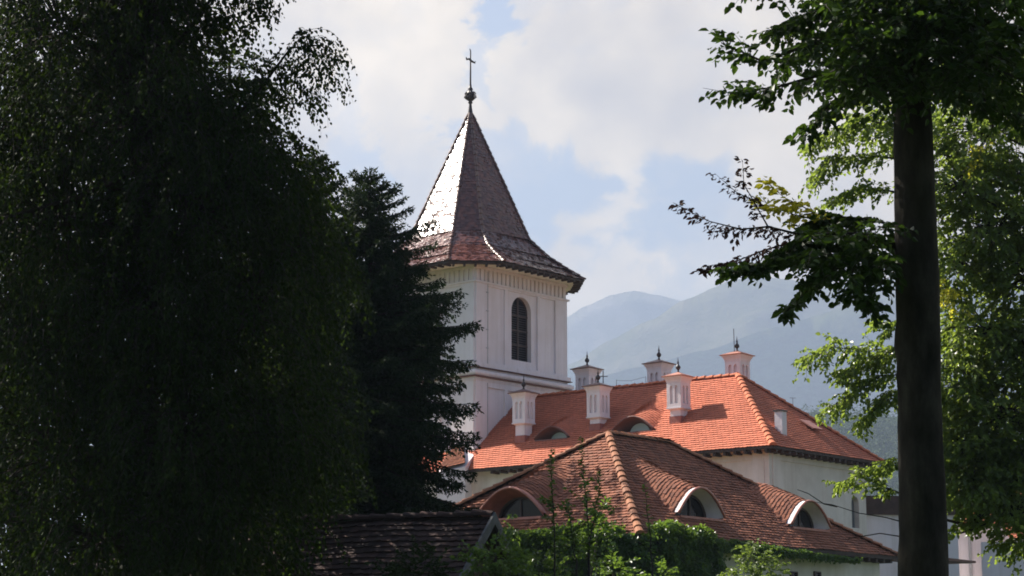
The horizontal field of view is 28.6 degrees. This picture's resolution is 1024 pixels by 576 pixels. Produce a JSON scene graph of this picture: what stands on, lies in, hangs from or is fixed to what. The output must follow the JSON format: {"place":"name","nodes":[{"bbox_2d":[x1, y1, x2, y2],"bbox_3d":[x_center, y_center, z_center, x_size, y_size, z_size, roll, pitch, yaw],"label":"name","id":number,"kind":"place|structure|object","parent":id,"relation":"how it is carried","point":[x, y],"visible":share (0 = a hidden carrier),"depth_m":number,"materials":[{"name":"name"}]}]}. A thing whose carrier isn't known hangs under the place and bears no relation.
{"place":"outdoors","nodes":[
{"label":"outdoors","id":0,"kind":"place"},
{"bbox_2d":[233,153,429,513],"bbox_3d":[-4.969,3.616,49.202,6.460,14.352,6.528,0,-11,0],"label":"tree","id":1,"kind":"object","parent":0,"point":[322,171],"visible":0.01,"depth_m":50.19,"materials":[{"name":"green plant"}]},
{"bbox_2d":[0,0,1023,571],"label":"sky","id":2,"kind":"structure","parent":0,"point":[591,118],"materials":[{"name":"white"}]},
{"bbox_2d":[567,291,679,364],"bbox_3d":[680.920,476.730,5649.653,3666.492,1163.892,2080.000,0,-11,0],"label":"mountain","id":3,"kind":"structure","parent":0,"point":[593,326],"depth_m":6249.57,"materials":[{"name":"blue"}]},
{"bbox_2d":[567,271,1014,384],"bbox_3d":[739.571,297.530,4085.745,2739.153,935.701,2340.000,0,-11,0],"label":"mountain","id":4,"kind":"structure","parent":0,"point":[712,318],"depth_m":4700.91,"materials":[{"name":"blue"}]},
{"bbox_2d":[572,281,1023,416],"bbox_3d":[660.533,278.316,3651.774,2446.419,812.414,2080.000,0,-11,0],"label":"hillside","id":5,"kind":"structure","parent":0,"point":[775,350],"depth_m":4189.60,"materials":[{"name":"blue"}]},
{"bbox_2d":[866,496,959,575],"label":"building","id":6,"kind":"structure","parent":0,"point":[888,508],"depth_m":85.15,"materials":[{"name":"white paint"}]},
{"bbox_2d":[809,412,1022,495],"bbox_3d":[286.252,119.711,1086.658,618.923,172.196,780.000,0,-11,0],"label":"wooded hill","id":7,"kind":"structure","parent":0,"point":[817,413],"depth_m":1274.88,"materials":[{"name":"green plant"}]},
{"bbox_2d":[801,397,1022,495],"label":"forest","id":8,"kind":"object","parent":7,"relation":"on","point":[876,442],"visible":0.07,"depth_m":1226.91,"materials":[{"name":"green plant"}]},
{"bbox_2d":[958,513,1017,575],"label":"farm building","id":9,"kind":"structure","parent":0,"point":[969,549],"depth_m":91.46,"materials":[{"name":"paint"}]},
{"label":"ground","id":10,"kind":"structure","parent":0,"visible":0},
{"bbox_2d":[0,0,287,575],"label":"broadleaf tree","id":11,"kind":"object","parent":10,"relation":"on","point":[238,60],"visible":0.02,"depth_m":36.58,"materials":[{"name":"green plant"}]},
{"bbox_2d":[0,0,377,575],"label":"birch tree","id":12,"kind":"object","parent":10,"relation":"on","point":[205,143],"visible":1,"depth_m":23.23,"materials":[{"name":"green plant"}]},
{"bbox_2d":[112,54,393,575],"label":"broadleaf tree","id":13,"kind":"object","parent":10,"relation":"on","point":[358,408],"visible":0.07,"depth_m":41.36,"materials":[{"name":"green plant"}]},
{"bbox_2d":[65,509,518,575],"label":"garden shed","id":14,"kind":"structure","parent":10,"relation":"on","point":[370,538],"depth_m":39.98,"materials":[{"name":"tile"}]},
{"bbox_2d":[488,514,536,575],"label":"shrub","id":15,"kind":"object","parent":14,"relation":"attached to","point":[509,537],"visible":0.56,"depth_m":39.84,"materials":[{"name":"green plant"}]},
{"bbox_2d":[255,166,483,522],"bbox_3d":[-3.427,3.659,46.108,6.088,13.120,6.110,0,-11,0],"label":"spruce tree","id":16,"kind":"object","parent":10,"relation":"on","point":[392,358],"visible":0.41,"depth_m":45.74,"materials":[{"name":"green plant"}]},
{"bbox_2d":[364,535,456,575],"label":"shrub","id":17,"kind":"object","parent":10,"relation":"on","point":[393,568],"visible":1,"depth_m":33.60,"materials":[{"name":"green plant"}]},
{"bbox_2d":[414,276,468,464],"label":"broadleaf tree","id":18,"kind":"object","parent":10,"relation":"on","point":[448,380],"visible":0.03,"depth_m":65.46,"materials":[{"name":"green plant"}]},
{"bbox_2d":[437,447,474,502],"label":"gate porch","id":19,"kind":"object","parent":10,"relation":"on","point":[459,462],"visible":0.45,"depth_m":85.39,"materials":[{"name":"paint"}]},
{"bbox_2d":[395,49,585,450],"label":"bell tower","id":20,"kind":"structure","parent":10,"relation":"on","point":[503,271],"depth_m":90.95,"materials":[{"name":"white paint"}]},
{"bbox_2d":[511,298,527,361],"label":"window","id":21,"kind":"structure","parent":20,"relation":"in","point":[519,317],"depth_m":90.92,"materials":[{"name":"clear glass"}]},
{"bbox_2d":[450,530,531,575],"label":"shrub","id":22,"kind":"object","parent":10,"relation":"on","point":[499,567],"visible":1,"depth_m":36.83,"materials":[{"name":"green plant"}]},
{"bbox_2d":[537,449,575,575],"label":"sapling","id":23,"kind":"object","parent":10,"relation":"on","point":[556,538],"visible":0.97,"depth_m":43.85,"materials":[{"name":"green plant"}]},
{"bbox_2d":[559,499,587,575],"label":"sapling","id":24,"kind":"object","parent":10,"relation":"on","point":[573,538],"visible":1,"depth_m":42.77,"materials":[{"name":"green plant"}]},
{"bbox_2d":[562,436,614,575],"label":"sapling","id":25,"kind":"object","parent":10,"relation":"on","point":[585,500],"visible":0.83,"depth_m":44.84,"materials":[{"name":"green plant"}]},
{"bbox_2d":[562,469,624,575],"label":"sapling","id":26,"kind":"object","parent":10,"relation":"on","point":[592,526],"visible":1,"depth_m":42.78,"materials":[{"name":"green plant"}]},
{"bbox_2d":[521,496,678,575],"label":"shrub","id":27,"kind":"object","parent":10,"relation":"on","point":[617,563],"visible":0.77,"depth_m":46.42,"materials":[{"name":"green plant"}]},
{"bbox_2d":[410,329,883,536],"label":"monastery wing","id":28,"kind":"structure","parent":10,"relation":"on","point":[735,418],"depth_m":81.95,"materials":[{"name":"orange tile"}]},
{"bbox_2d":[851,499,854,527],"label":"window","id":29,"kind":"structure","parent":28,"relation":"in","point":[852,503],"depth_m":81.82,"materials":[{"name":"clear glass"}]},
{"bbox_2d":[641,483,657,575],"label":"sapling","id":30,"kind":"object","parent":10,"relation":"on","point":[650,532],"visible":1,"depth_m":43.79,"materials":[{"name":"green plant"}]},
{"bbox_2d":[429,429,975,575],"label":"dormer house","id":31,"kind":"structure","parent":10,"relation":"on","point":[685,486],"depth_m":63.69,"materials":[{"name":"tile"}]},
{"bbox_2d":[502,519,862,575],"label":"ivy","id":32,"kind":"object","parent":31,"relation":"attached to","point":[700,551],"visible":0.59,"depth_m":58.93,"materials":[{"name":"green plant"}]},
{"bbox_2d":[790,571,797,575],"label":"window","id":33,"kind":"structure","parent":31,"relation":"in","point":[794,573],"depth_m":64.77,"materials":[{"name":"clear glass"}]},
{"bbox_2d":[813,571,820,575],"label":"window","id":34,"kind":"structure","parent":31,"relation":"in","point":[815,573],"depth_m":65.85,"materials":[{"name":"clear glass"}]},
{"bbox_2d":[716,538,791,575],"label":"shrub","id":35,"kind":"object","parent":10,"relation":"on","point":[759,568],"visible":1,"depth_m":49.52,"materials":[{"name":"green plant"}]},
{"bbox_2d":[668,0,1023,575],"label":"beech tree","id":36,"kind":"object","parent":10,"relation":"on","point":[890,50],"visible":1,"depth_m":17.98,"materials":[{"name":"green plant"}]},
{"bbox_2d":[791,57,1023,575],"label":"leafy tree","id":37,"kind":"object","parent":10,"relation":"on","point":[984,467],"visible":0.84,"depth_m":34.08,"materials":[{"name":"green plant"}]},
{"bbox_2d":[981,527,1023,575],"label":"gabled annex","id":38,"kind":"object","parent":10,"relation":"on","point":[997,569],"visible":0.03,"depth_m":85.78,"materials":[{"name":"paint"}]}
]}

